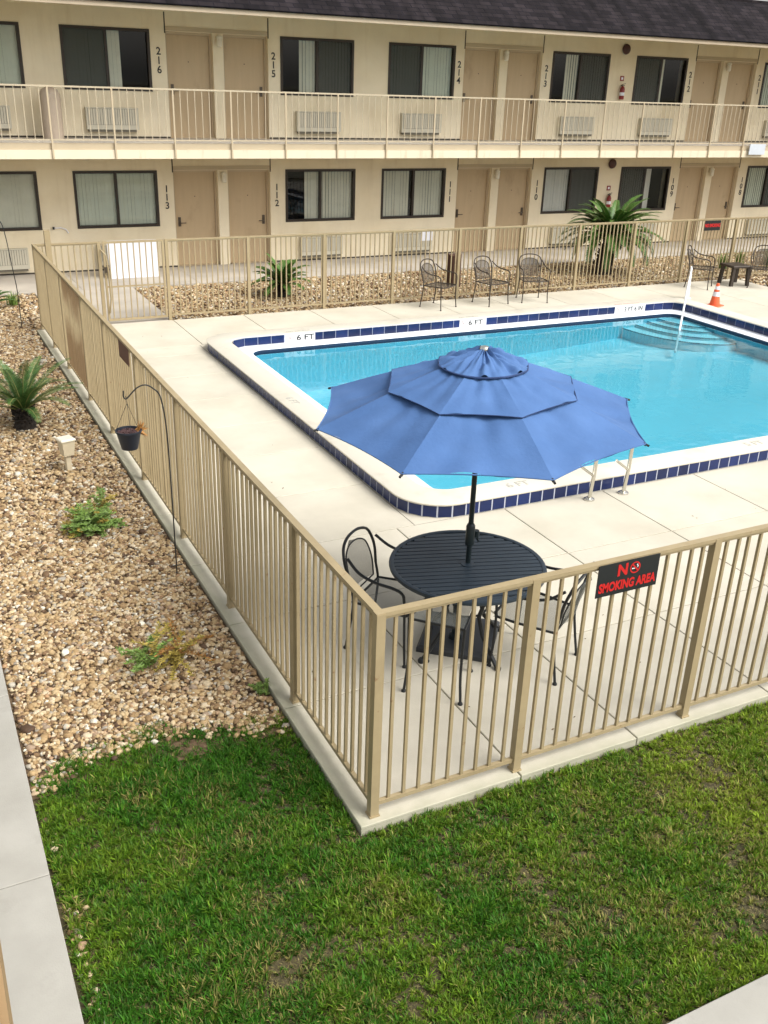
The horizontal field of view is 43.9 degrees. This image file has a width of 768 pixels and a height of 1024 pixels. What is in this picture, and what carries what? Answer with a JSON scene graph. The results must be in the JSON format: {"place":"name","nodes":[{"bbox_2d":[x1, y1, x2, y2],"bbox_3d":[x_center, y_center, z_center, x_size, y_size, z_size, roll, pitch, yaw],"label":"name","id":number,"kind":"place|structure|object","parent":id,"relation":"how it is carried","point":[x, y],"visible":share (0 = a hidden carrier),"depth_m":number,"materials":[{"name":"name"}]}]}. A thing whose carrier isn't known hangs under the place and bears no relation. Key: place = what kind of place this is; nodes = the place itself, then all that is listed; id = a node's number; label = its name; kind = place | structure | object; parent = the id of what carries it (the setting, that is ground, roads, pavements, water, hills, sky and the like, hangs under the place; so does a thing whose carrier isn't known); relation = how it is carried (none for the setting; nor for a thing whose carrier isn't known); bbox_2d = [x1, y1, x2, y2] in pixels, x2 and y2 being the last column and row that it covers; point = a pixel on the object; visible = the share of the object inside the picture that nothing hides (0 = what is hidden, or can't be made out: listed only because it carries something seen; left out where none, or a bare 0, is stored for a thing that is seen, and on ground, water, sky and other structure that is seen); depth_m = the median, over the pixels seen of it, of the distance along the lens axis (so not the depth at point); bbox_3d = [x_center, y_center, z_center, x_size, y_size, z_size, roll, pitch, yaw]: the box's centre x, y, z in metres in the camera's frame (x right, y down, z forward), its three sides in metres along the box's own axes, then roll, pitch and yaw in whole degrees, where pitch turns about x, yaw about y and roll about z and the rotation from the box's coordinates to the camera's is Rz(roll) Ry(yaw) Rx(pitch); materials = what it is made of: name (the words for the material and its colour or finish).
{"place":"outdoors","nodes":[
{"label":"outdoors","id":0,"kind":"place"},
{"bbox_2d":[0,941,12,1023],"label":"balcony","id":1,"kind":"structure","parent":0,"point":[5,1013],"depth_m":1.43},
{"bbox_2d":[15,293,43,330],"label":"gravel","id":2,"kind":"structure","parent":0,"point":[27,301],"depth_m":17.48,"materials":[{"name":"gravel"}]},
{"bbox_2d":[39,87,63,138],"bbox_3d":[-6.578,-7.891,18.858,0.410,0.955,0.411,-10,27,-25],"label":"trash can","id":3,"kind":"object","parent":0,"point":[45,115],"visible":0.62,"depth_m":18.73,"materials":[{"name":"plastic"}]},
{"bbox_2d":[0,295,142,518],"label":"gravel","id":4,"kind":"structure","parent":0,"point":[87,435],"depth_m":10.96,"materials":[{"name":"beige gravel"}]},
{"bbox_2d":[0,290,19,302],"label":"sago palm","id":5,"kind":"object","parent":4,"relation":"on","point":[3,299],"visible":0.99,"depth_m":17.29,"materials":[{"name":"plant"}]},
{"bbox_2d":[5,290,19,305],"bbox_3d":[-6.871,-3.962,17.635,0.402,0.277,0.363,-10,27,-25],"label":"grass clump","id":6,"kind":"object","parent":4,"relation":"on","point":[12,302],"visible":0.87,"depth_m":17.62,"materials":[{"name":"plant"}]},
{"bbox_2d":[0,355,82,430],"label":"sago palm","id":7,"kind":"object","parent":4,"relation":"on","point":[21,403],"visible":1,"depth_m":11.48,"materials":[{"name":"plant"}]},
{"bbox_2d":[55,435,75,470],"bbox_3d":[-3.461,-0.630,10.417,0.164,0.385,0.164,-18,31,-38],"label":"path light","id":8,"kind":"object","parent":4,"relation":"on","point":[66,444],"visible":1,"depth_m":10.35,"materials":[{"name":"beige plastic"}]},
{"bbox_2d":[34,287,168,324],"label":"gate path","id":9,"kind":"structure","parent":0,"point":[122,301],"depth_m":17.86,"materials":[{"name":"concrete"}]},
{"bbox_2d":[35,230,106,319],"bbox_3d":[-5.220,-3.893,15.930,1.040,1.600,0.102,-10,27,-25],"label":"pool fence","id":10,"kind":"object","parent":9,"relation":"on","point":[47,244],"visible":0.48,"depth_m":15.88,"materials":[{"name":"metal"}]},
{"bbox_2d":[100,239,167,320],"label":"pool gate","id":11,"kind":"structure","parent":10,"relation":"attached to","point":[106,271],"depth_m":16.37,"materials":[{"name":"metal"}]},
{"bbox_2d":[0,498,289,795],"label":"gravel","id":12,"kind":"structure","parent":0,"point":[88,598],"depth_m":7.31,"materials":[{"name":"beige gravel"}]},
{"bbox_2d":[60,498,127,538],"bbox_3d":[-2.785,0.061,9.081,0.640,0.286,0.598,-10,27,-25],"label":"fern shrub","id":13,"kind":"object","parent":12,"relation":"on","point":[92,519],"visible":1,"depth_m":9.00,"materials":[{"name":"plant"}]},
{"bbox_2d":[83,486,117,508],"bbox_3d":[-2.766,-0.096,9.399,0.325,0.255,0.289,14,27,26],"label":"fern shrub","id":14,"kind":"object","parent":12,"relation":"on","point":[104,500],"visible":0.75,"depth_m":9.41,"materials":[{"name":"plant"}]},
{"bbox_2d":[115,620,172,672],"bbox_3d":[-1.704,1.010,6.979,0.459,0.300,0.398,-15,29,-33],"label":"fern shrub","id":15,"kind":"object","parent":12,"relation":"on","point":[142,660],"visible":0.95,"depth_m":6.98,"materials":[{"name":"plant"}]},
{"bbox_2d":[129,618,215,680],"bbox_3d":[-1.573,0.992,7.098,0.633,0.333,0.741,-2,25,-10],"label":"fern shrub","id":16,"kind":"object","parent":12,"relation":"on","point":[173,657],"visible":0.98,"depth_m":7.03,"materials":[{"name":"orange plant"}]},
{"bbox_2d":[248,677,269,694],"bbox_3d":[-0.866,1.246,6.817,0.161,0.088,0.188,13,26,23],"label":"weed","id":17,"kind":"object","parent":12,"relation":"on","point":[259,690],"visible":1,"depth_m":6.81,"materials":[{"name":"plant"}]},
{"bbox_2d":[0,0,767,275],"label":"motel building","id":18,"kind":"structure","parent":0,"point":[209,111],"depth_m":21.92,"materials":[{"name":"beige paint"}]},
{"bbox_2d":[0,105,11,130],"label":"air conditioner","id":19,"kind":"object","parent":18,"relation":"attached to","point":[5,126],"visible":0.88,"depth_m":18.86,"materials":[{"name":"beige metal"}]},
{"bbox_2d":[0,21,25,87],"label":"window","id":20,"kind":"structure","parent":18,"relation":"in","point":[10,49],"depth_m":18.68,"materials":[{"name":"grey glass"}]},
{"bbox_2d":[0,248,29,271],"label":"air conditioner","id":21,"kind":"object","parent":18,"relation":"attached to","point":[19,258],"visible":0.96,"depth_m":19.93,"materials":[{"name":"beige metal"}]},
{"bbox_2d":[0,171,42,230],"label":"window","id":22,"kind":"structure","parent":18,"relation":"in","point":[25,206],"depth_m":19.73,"materials":[{"name":"grey glass"}]},
{"bbox_2d":[96,245,108,266],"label":"air conditioner","id":23,"kind":"object","parent":18,"relation":"attached to","point":[106,252],"visible":0.08,"depth_m":20.68,"materials":[{"name":"beige metal"}]},
{"bbox_2d":[58,24,152,91],"bbox_3d":[-5.647,-9.220,19.405,1.780,1.169,0.126,-10,27,-25],"label":"window","id":24,"kind":"structure","parent":18,"relation":"in","point":[87,52],"depth_m":19.27,"materials":[{"name":"glass"}]},
{"bbox_2d":[84,107,139,131],"bbox_3d":[-5.634,-8.139,19.783,1.070,0.465,0.124,-10,27,-25],"label":"air conditioner","id":25,"kind":"object","parent":18,"relation":"attached to","point":[109,119],"visible":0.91,"depth_m":19.73,"materials":[{"name":"beige metal"}]},
{"bbox_2d":[72,170,159,228],"bbox_3d":[-5.747,-6.734,20.520,1.770,1.166,0.125,-10,27,-25],"label":"window","id":26,"kind":"structure","parent":18,"relation":"in","point":[103,186],"depth_m":20.55,"materials":[{"name":"grey glass"}]},
{"bbox_2d":[165,31,214,137],"bbox_3d":[-4.146,-9.092,20.362,1.005,2.060,0.160,-10,27,-25],"label":"door","id":27,"kind":"structure","parent":18,"relation":"in","point":[188,56],"depth_m":20.36,"materials":[{"name":"brown metal"}]},
{"bbox_2d":[173,170,218,265],"bbox_3d":[-4.233,-6.617,21.480,1.005,2.060,0.160,-10,27,-25],"label":"door","id":28,"kind":"structure","parent":18,"relation":"in","point":[195,191],"depth_m":21.46,"materials":[{"name":"wood"}]},
{"bbox_2d":[216,35,221,46],"bbox_3d":[-3.481,-9.926,20.101,0.124,0.235,0.154,-10,27,-25],"label":"wall lamp","id":29,"kind":"object","parent":18,"relation":"attached to","point":[219,40],"visible":1,"depth_m":20.05,"materials":[{"name":"beige plastic"}]},
{"bbox_2d":[223,34,267,138],"bbox_3d":[-3.040,-9.286,20.876,1.005,2.060,0.160,-10,27,-25],"label":"door","id":30,"kind":"structure","parent":18,"relation":"in","point":[245,68],"depth_m":20.87,"materials":[{"name":"brown metal"}]},
{"bbox_2d":[227,170,269,263],"bbox_3d":[-3.127,-6.811,21.994,1.005,2.060,0.160,-10,27,-25],"label":"door","id":31,"kind":"structure","parent":18,"relation":"in","point":[248,190],"depth_m":21.98,"materials":[{"name":"brown metal"}]},
{"bbox_2d":[280,36,353,96],"bbox_3d":[-1.504,-9.945,21.330,1.770,1.169,0.127,-10,27,-25],"label":"window","id":32,"kind":"structure","parent":18,"relation":"in","point":[332,71],"depth_m":21.39,"materials":[{"name":"grey glass"}]},
{"bbox_2d":[296,111,340,133],"bbox_3d":[-1.491,-8.863,21.707,1.070,0.465,0.124,-10,27,-25],"label":"air conditioner","id":33,"kind":"object","parent":18,"relation":"attached to","point":[329,129],"visible":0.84,"depth_m":21.65,"materials":[{"name":"beige metal"}]},
{"bbox_2d":[285,169,355,221],"bbox_3d":[-1.510,-7.475,22.488,1.770,1.166,0.127,-10,27,-25],"label":"window","id":34,"kind":"structure","parent":18,"relation":"in","point":[341,206],"depth_m":22.60,"materials":[{"name":"grey glass"}]},
{"bbox_2d":[300,235,342,256],"bbox_3d":[-1.498,-6.370,22.877,1.070,0.465,0.124,-10,27,-25],"label":"air conditioner","id":35,"kind":"object","parent":18,"relation":"attached to","point":[319,246],"visible":0.65,"depth_m":22.81,"materials":[{"name":"beige metal"}]},
{"bbox_2d":[380,168,445,218],"bbox_3d":[0.702,-7.862,23.516,1.770,1.166,0.126,-10,27,-25],"label":"window","id":36,"kind":"structure","parent":18,"relation":"in","point":[387,190],"depth_m":23.56,"materials":[{"name":"grey glass"}]},
{"bbox_2d":[395,232,431,252],"bbox_3d":[0.715,-6.757,23.904,1.070,0.465,0.124,-10,27,-25],"label":"air conditioner","id":37,"kind":"object","parent":18,"relation":"attached to","point":[414,243],"visible":0.69,"depth_m":23.83,"materials":[{"name":"beige metal"}]},
{"bbox_2d":[420,231,432,240],"bbox_3d":[1.069,-6.934,23.929,0.340,0.240,0.005,-10,27,-25],"label":"notice","id":38,"kind":"object","parent":37,"relation":"attached to","point":[423,236],"visible":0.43,"depth_m":23.93,"materials":[{"name":"paper"}]},
{"bbox_2d":[400,113,441,134],"bbox_3d":[0.883,-9.278,22.809,1.070,0.465,0.124,-10,27,-25],"label":"air conditioner","id":39,"kind":"object","parent":18,"relation":"attached to","point":[407,119],"visible":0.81,"depth_m":22.73,"materials":[{"name":"beige metal"}]},
{"bbox_2d":[388,42,455,99],"bbox_3d":[0.870,-10.359,22.431,1.770,1.169,0.126,-10,27,-25],"label":"window","id":40,"kind":"structure","parent":18,"relation":"in","point":[407,66],"depth_m":22.42,"materials":[{"name":"grey glass"}]},
{"bbox_2d":[453,168,489,252],"bbox_3d":[2.208,-7.743,24.471,1.005,2.060,0.160,-10,27,-25],"label":"door","id":41,"kind":"structure","parent":18,"relation":"in","point":[472,183],"depth_m":24.45,"materials":[{"name":"brown metal"}]},
{"bbox_2d":[460,47,497,139],"bbox_3d":[2.295,-10.218,23.353,1.005,2.060,0.160,-10,27,-25],"label":"door","id":42,"kind":"structure","parent":18,"relation":"in","point":[480,67],"depth_m":23.36,"materials":[{"name":"brown metal"}]},
{"bbox_2d":[493,168,529,249],"bbox_3d":[3.314,-7.936,24.985,1.005,2.060,0.160,-10,27,-25],"label":"door","id":43,"kind":"structure","parent":18,"relation":"in","point":[513,184],"depth_m":24.97,"materials":[{"name":"brown metal"}]},
{"bbox_2d":[502,50,540,139],"bbox_3d":[3.401,-10.411,23.867,1.005,2.060,0.160,-10,27,-25],"label":"door","id":44,"kind":"structure","parent":18,"relation":"in","point":[523,66],"depth_m":23.87,"materials":[{"name":"brown metal"}]},
{"bbox_2d":[548,226,582,244],"bbox_3d":[4.952,-7.497,25.872,1.070,0.465,0.124,-10,27,-25],"label":"air conditioner","id":45,"kind":"object","parent":18,"relation":"attached to","point":[558,235],"visible":0.4,"depth_m":25.73,"materials":[{"name":"beige metal"}]},
{"bbox_2d":[540,167,599,213],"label":"window","id":46,"kind":"structure","parent":18,"relation":"in","point":[581,183],"depth_m":25.48,"materials":[{"name":"grey glass"}]},
{"bbox_2d":[558,116,594,135],"bbox_3d":[4.986,-9.995,24.715,1.070,0.465,0.124,-10,27,-25],"label":"air conditioner","id":47,"kind":"object","parent":18,"relation":"attached to","point":[571,120],"visible":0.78,"depth_m":24.65,"materials":[{"name":"beige metal"}]},
{"bbox_2d":[549,51,610,103],"bbox_3d":[4.972,-11.076,24.337,1.790,1.169,0.127,-10,27,-25],"label":"window","id":48,"kind":"structure","parent":18,"relation":"in","point":[593,68],"depth_m":24.40,"materials":[{"name":"glass"}]},
{"bbox_2d":[606,186,610,206],"bbox_3d":[6.144,-8.596,26.000,0.143,0.560,0.137,-10,27,-25],"label":"fire extinguisher","id":49,"kind":"object","parent":18,"relation":"attached to","point":[608,202],"visible":0.86,"depth_m":25.98,"materials":[{"name":"red metal"}]},
{"bbox_2d":[619,76,625,99],"bbox_3d":[6.231,-11.070,24.882,0.143,0.560,0.137,-10,27,-25],"label":"fire extinguisher","id":50,"kind":"object","parent":18,"relation":"attached to","point":[622,92],"visible":1,"depth_m":24.86,"materials":[{"name":"red metal"}]},
{"bbox_2d":[622,44,630,54],"bbox_3d":[6.244,-11.901,24.522,0.250,0.250,0.099,-10,27,-25],"label":"alarm bell","id":51,"kind":"object","parent":18,"relation":"attached to","point":[626,49],"visible":1,"depth_m":24.48,"materials":[{"name":"metal"}]},
{"bbox_2d":[623,223,655,240],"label":"air conditioner","id":52,"kind":"object","parent":18,"relation":"attached to","point":[645,226],"visible":0.21,"depth_m":26.97,"materials":[{"name":"beige metal"}]},
{"bbox_2d":[618,166,670,210],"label":"window","id":53,"kind":"structure","parent":18,"relation":"in","point":[634,181],"depth_m":26.38,"materials":[{"name":"glass"}]},
{"bbox_2d":[637,118,672,136],"bbox_3d":[7.342,-10.407,25.809,1.070,0.465,0.124,-10,27,-25],"label":"air conditioner","id":54,"kind":"object","parent":18,"relation":"attached to","point":[657,127],"visible":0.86,"depth_m":25.75,"materials":[{"name":"beige metal"}]},
{"bbox_2d":[631,56,688,105],"bbox_3d":[7.329,-11.488,25.431,1.750,1.169,0.126,-10,27,-25],"label":"window","id":55,"kind":"structure","parent":18,"relation":"in","point":[649,71],"depth_m":25.27,"materials":[{"name":"glass"}]},
{"bbox_2d":[670,166,704,241],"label":"door","id":56,"kind":"structure","parent":18,"relation":"in","point":[690,178],"depth_m":27.47,"materials":[{"name":"brown metal"}]},
{"bbox_2d":[684,60,720,141],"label":"door","id":57,"kind":"structure","parent":18,"relation":"in","point":[706,75],"depth_m":26.38,"materials":[{"name":"brown metal"}]},
{"bbox_2d":[701,166,736,239],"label":"door","id":58,"kind":"structure","parent":18,"relation":"in","point":[722,181],"depth_m":27.97,"materials":[{"name":"brown metal"}]},
{"bbox_2d":[718,62,753,141],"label":"door","id":59,"kind":"structure","parent":18,"relation":"in","point":[740,75],"depth_m":26.90,"materials":[{"name":"brown metal"}]},
{"bbox_2d":[741,166,767,207],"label":"window","id":60,"kind":"structure","parent":18,"relation":"in","point":[763,201],"depth_m":28.38,"materials":[{"name":"glass"}]},
{"bbox_2d":[744,219,767,235],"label":"air conditioner","id":61,"kind":"object","parent":18,"relation":"attached to","point":[755,227],"visible":0.59,"depth_m":28.73,"materials":[{"name":"beige metal"}]},
{"bbox_2d":[748,144,765,154],"bbox_3d":[9.860,-9.584,25.203,0.560,0.260,0.028,-10,27,-25],"label":"notice","id":62,"kind":"object","parent":18,"relation":"attached to","point":[756,149],"visible":1,"depth_m":25.18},
{"bbox_2d":[758,63,767,107],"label":"window","id":63,"kind":"structure","parent":18,"relation":"in","point":[765,88],"depth_m":27.11,"materials":[{"name":"glass"}]},
{"bbox_2d":[762,120,767,137],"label":"air conditioner","id":64,"kind":"object","parent":18,"relation":"attached to","point":[763,131],"visible":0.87,"depth_m":27.50,"materials":[{"name":"beige metal"}]},
{"bbox_2d":[0,661,767,1023],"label":"walkway","id":65,"kind":"structure","parent":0,"point":[38,973],"depth_m":4.81,"materials":[{"name":"concrete"}]},
{"bbox_2d":[0,237,767,295],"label":"walkway","id":66,"kind":"structure","parent":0,"point":[26,283],"depth_m":22.21,"materials":[{"name":"concrete"}]},
{"bbox_2d":[107,239,158,278],"bbox_3d":[-5.300,-5.351,20.161,1.030,0.760,0.144,-10,27,-25],"label":"white board","id":67,"kind":"object","parent":66,"relation":"on","point":[131,259],"visible":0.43,"depth_m":20.16,"materials":[{"name":"plastic"}]},
{"bbox_2d":[0,258,767,799],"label":"bed ground","id":68,"kind":"structure","parent":0,"point":[176,744],"depth_m":6.87,"materials":[{"name":"gravel"}]},
{"bbox_2d":[0,222,23,325],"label":"shepherd hook","id":69,"kind":"object","parent":68,"relation":"on","point":[21,322],"visible":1,"depth_m":15.84,"materials":[{"name":"black metal"}]},
{"bbox_2d":[122,384,181,572],"bbox_3d":[-1.930,-0.223,7.997,0.385,1.752,0.048,-10,27,-25],"label":"shepherd hook","id":70,"kind":"object","parent":68,"relation":"on","point":[176,565],"visible":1,"depth_m":7.97,"materials":[{"name":"black metal"}]},
{"bbox_2d":[115,396,147,450],"bbox_3d":[-2.044,-0.728,7.718,0.272,0.444,0.212,-10,27,-25],"label":"hanging pot","id":71,"kind":"object","parent":70,"relation":"hanging from","point":[128,438],"visible":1,"depth_m":7.72,"materials":[{"name":"black plastic"}]},
{"bbox_2d":[22,701,767,1023],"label":"grass","id":72,"kind":"structure","parent":0,"point":[234,951],"depth_m":5.22,"materials":[{"name":"green plant"}]},
{"bbox_2d":[37,785,104,1023],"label":"gravel","id":73,"kind":"structure","parent":72,"relation":"on","point":[80,945],"depth_m":4.84,"materials":[{"name":"gravel"}]},
{"bbox_2d":[37,279,767,835],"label":"pool deck","id":74,"kind":"structure","parent":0,"point":[327,501],"depth_m":8.87,"materials":[{"name":"concrete"}]},
{"bbox_2d":[31,244,380,798],"bbox_3d":[-2.885,-1.278,10.580,0.066,1.388,12.809,-10,27,-25],"label":"pool fence","id":75,"kind":"object","parent":74,"relation":"on","point":[78,327],"visible":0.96,"depth_m":7.57,"materials":[{"name":"beige metal"}]},
{"bbox_2d":[118,339,128,365],"bbox_3d":[-2.763,-1.695,10.112,0.004,0.200,0.470,-10,27,-25],"label":"warning sign","id":76,"kind":"object","parent":75,"relation":"attached to","point":[123,353],"visible":1,"depth_m":10.10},
{"bbox_2d":[200,344,461,524],"bbox_3d":[3.170,-2.078,14.513,10.070,0.001,7.430,-10,27,-25],"label":"deck corner patch","id":77,"kind":"object","parent":74,"relation":"on","point":[415,520],"visible":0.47,"depth_m":9.56,"materials":[{"name":"concrete"}]},
{"bbox_2d":[342,526,432,668],"bbox_3d":[0.011,0.602,7.256,0.642,0.883,0.583,13,26,22],"label":"patio chair","id":78,"kind":"object","parent":74,"relation":"on","point":[382,592],"visible":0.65,"depth_m":7.28,"materials":[{"name":"black metal"}]},
{"bbox_2d":[401,597,472,705],"bbox_3d":[0.421,0.960,6.826,0.456,0.610,0.464,10,26,17],"label":"footstool","id":79,"kind":"object","parent":74,"relation":"on","point":[436,613],"visible":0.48,"depth_m":6.63,"materials":[{"name":"black metal"}]},
{"bbox_2d":[419,258,457,310],"bbox_3d":[1.024,-4.415,18.441,0.642,0.883,0.583,19,29,33],"label":"deck chair","id":80,"kind":"object","parent":74,"relation":"on","point":[427,272],"visible":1,"depth_m":18.49,"materials":[{"name":"brown metal"}]},
{"bbox_2d":[416,618,499,662],"bbox_3d":[0.594,0.824,7.424,0.570,0.373,0.570,7,25,12],"label":"umbrella base","id":81,"kind":"object","parent":74,"relation":"on","point":[449,640],"visible":0.26,"depth_m":7.35,"materials":[{"name":"plastic"}]},
{"bbox_2d":[389,530,546,670],"bbox_3d":[0.613,0.710,7.258,1.178,0.722,1.178,-2,25,-9],"label":"patio table","id":82,"kind":"object","parent":74,"relation":"on","point":[430,564],"visible":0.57,"depth_m":7.12,"materials":[{"name":"black metal"}]},
{"bbox_2d":[313,345,649,562],"bbox_3d":[0.669,-0.222,6.860,2.271,1.991,2.349,3,24,2],"label":"patio umbrella","id":83,"kind":"object","parent":82,"relation":"on","point":[480,410],"visible":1,"depth_m":6.13,"materials":[{"name":"blue fabric"}]},
{"bbox_2d":[206,298,767,518],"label":"swimming pool","id":84,"kind":"structure","parent":74,"relation":"in","point":[698,402],"depth_m":15.83,"materials":[{"name":"blue liquid"}]},
{"bbox_2d":[471,255,510,306],"bbox_3d":[2.101,-4.596,18.926,0.583,0.883,0.642,-17,30,-35],"label":"deck chair","id":85,"kind":"object","parent":74,"relation":"on","point":[481,268],"visible":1,"depth_m":18.99,"materials":[{"name":"brown metal"}]},
{"bbox_2d":[515,253,550,302],"bbox_3d":[3.002,-4.739,19.312,0.583,0.883,0.642,-2,25,-9],"label":"deck chair","id":86,"kind":"object","parent":74,"relation":"on","point":[529,266],"visible":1,"depth_m":19.44,"materials":[{"name":"brown metal"}]},
{"bbox_2d":[487,561,593,685],"bbox_3d":[1.190,0.729,7.064,0.641,0.883,0.583,15,27,26],"label":"patio chair","id":87,"kind":"object","parent":74,"relation":"on","point":[551,615],"visible":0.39,"depth_m":7.00,"materials":[{"name":"black metal"}]},
{"bbox_2d":[365,523,767,818],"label":"pool fence","id":88,"kind":"object","parent":74,"relation":"on","point":[533,585],"visible":0.99,"depth_m":5.90,"materials":[{"name":"beige metal"}]},
{"bbox_2d":[595,553,660,598],"bbox_3d":[1.490,0.390,5.816,0.470,0.218,0.009,-10,27,-25],"label":"warning sign","id":89,"kind":"object","parent":88,"relation":"attached to","point":[625,576],"visible":1,"depth_m":5.81,"materials":[{"name":"plastic"}]},
{"bbox_2d":[581,448,633,501],"bbox_3d":[2.131,-0.523,10.366,0.783,1.212,1.003,-10,27,-25],"label":"pool ladder rail","id":90,"kind":"object","parent":74,"relation":"attached to","point":[590,498],"visible":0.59,"depth_m":10.07,"materials":[{"name":"silver metal"}]},
{"bbox_2d":[674,266,692,352],"bbox_3d":[5.823,-4.021,18.539,0.140,1.008,3.696,10,26,17],"label":"stair handrail","id":91,"kind":"object","parent":74,"relation":"on","point":[686,297],"visible":0.99,"depth_m":18.47,"materials":[{"name":"white metal"}]},
{"bbox_2d":[683,245,714,289],"bbox_3d":[7.016,-5.464,21.228,0.642,0.883,0.583,13,27,24],"label":"deck chair","id":92,"kind":"object","parent":74,"relation":"on","point":[700,267],"visible":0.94,"depth_m":21.28,"materials":[{"name":"brown metal"}]},
{"bbox_2d":[707,283,723,307],"bbox_3d":[6.778,-4.435,19.451,0.280,0.455,0.280,23,32,38],"label":"traffic cone","id":93,"kind":"object","parent":74,"relation":"on","point":[715,300],"visible":0.98,"depth_m":19.42,"materials":[{"name":"plastic"}]},
{"bbox_2d":[717,262,752,286],"bbox_3d":[7.986,-5.415,21.721,0.503,0.450,0.503,-6,26,-17],"label":"side table","id":94,"kind":"object","parent":74,"relation":"on","point":[735,266],"visible":0.95,"depth_m":21.59,"materials":[{"name":"brown plastic"}]},
{"bbox_2d":[746,245,767,287],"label":"deck chair","id":95,"kind":"object","parent":74,"relation":"on","point":[761,256],"visible":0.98,"depth_m":21.61,"materials":[{"name":"brown metal"}]},
{"bbox_2d":[40,336,767,829],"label":"deck bedding","id":96,"kind":"object","parent":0,"point":[406,518],"visible":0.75,"depth_m":7.73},
{"bbox_2d":[135,251,767,319],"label":"gravel","id":97,"kind":"structure","parent":0,"point":[194,303],"depth_m":20.20,"materials":[{"name":"beige gravel"}]},
{"bbox_2d":[251,253,310,297],"bbox_3d":[-2.035,-4.674,18.944,1.264,0.866,1.288,-10,27,-25],"label":"sago palm","id":98,"kind":"object","parent":97,"relation":"on","point":[283,277],"visible":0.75,"depth_m":18.92,"materials":[{"name":"plant"}]},
{"bbox_2d":[446,253,461,286],"bbox_3d":[1.509,-5.214,20.531,0.313,0.710,0.325,-10,27,-25],"label":"wooden stump","id":99,"kind":"object","parent":97,"relation":"on","point":[452,267],"visible":0.57,"depth_m":20.42,"materials":[{"name":"brown wood"}]},
{"bbox_2d":[164,216,767,319],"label":"pool fence","id":100,"kind":"object","parent":97,"relation":"on","point":[323,303],"visible":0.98,"depth_m":19.07,"materials":[{"name":"beige metal"}]},
{"bbox_2d":[704,220,720,230],"bbox_3d":[7.439,-6.484,21.584,0.480,0.215,0.007,-10,27,-25],"label":"warning sign","id":101,"kind":"object","parent":100,"relation":"attached to","point":[711,225],"visible":1,"depth_m":21.58,"materials":[{"name":"plastic"}]},
{"bbox_2d":[557,194,666,274],"bbox_3d":[5.351,-6.492,22.407,2.383,1.798,2.585,-10,27,-25],"label":"sago palm","id":102,"kind":"object","parent":97,"relation":"on","point":[613,213],"visible":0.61,"depth_m":22.12,"materials":[{"name":"plant"}]},
{"bbox_2d":[739,276,767,286],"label":"gravel","id":103,"kind":"structure","parent":0,"point":[763,281],"depth_m":22.39,"materials":[{"name":"gravel"}]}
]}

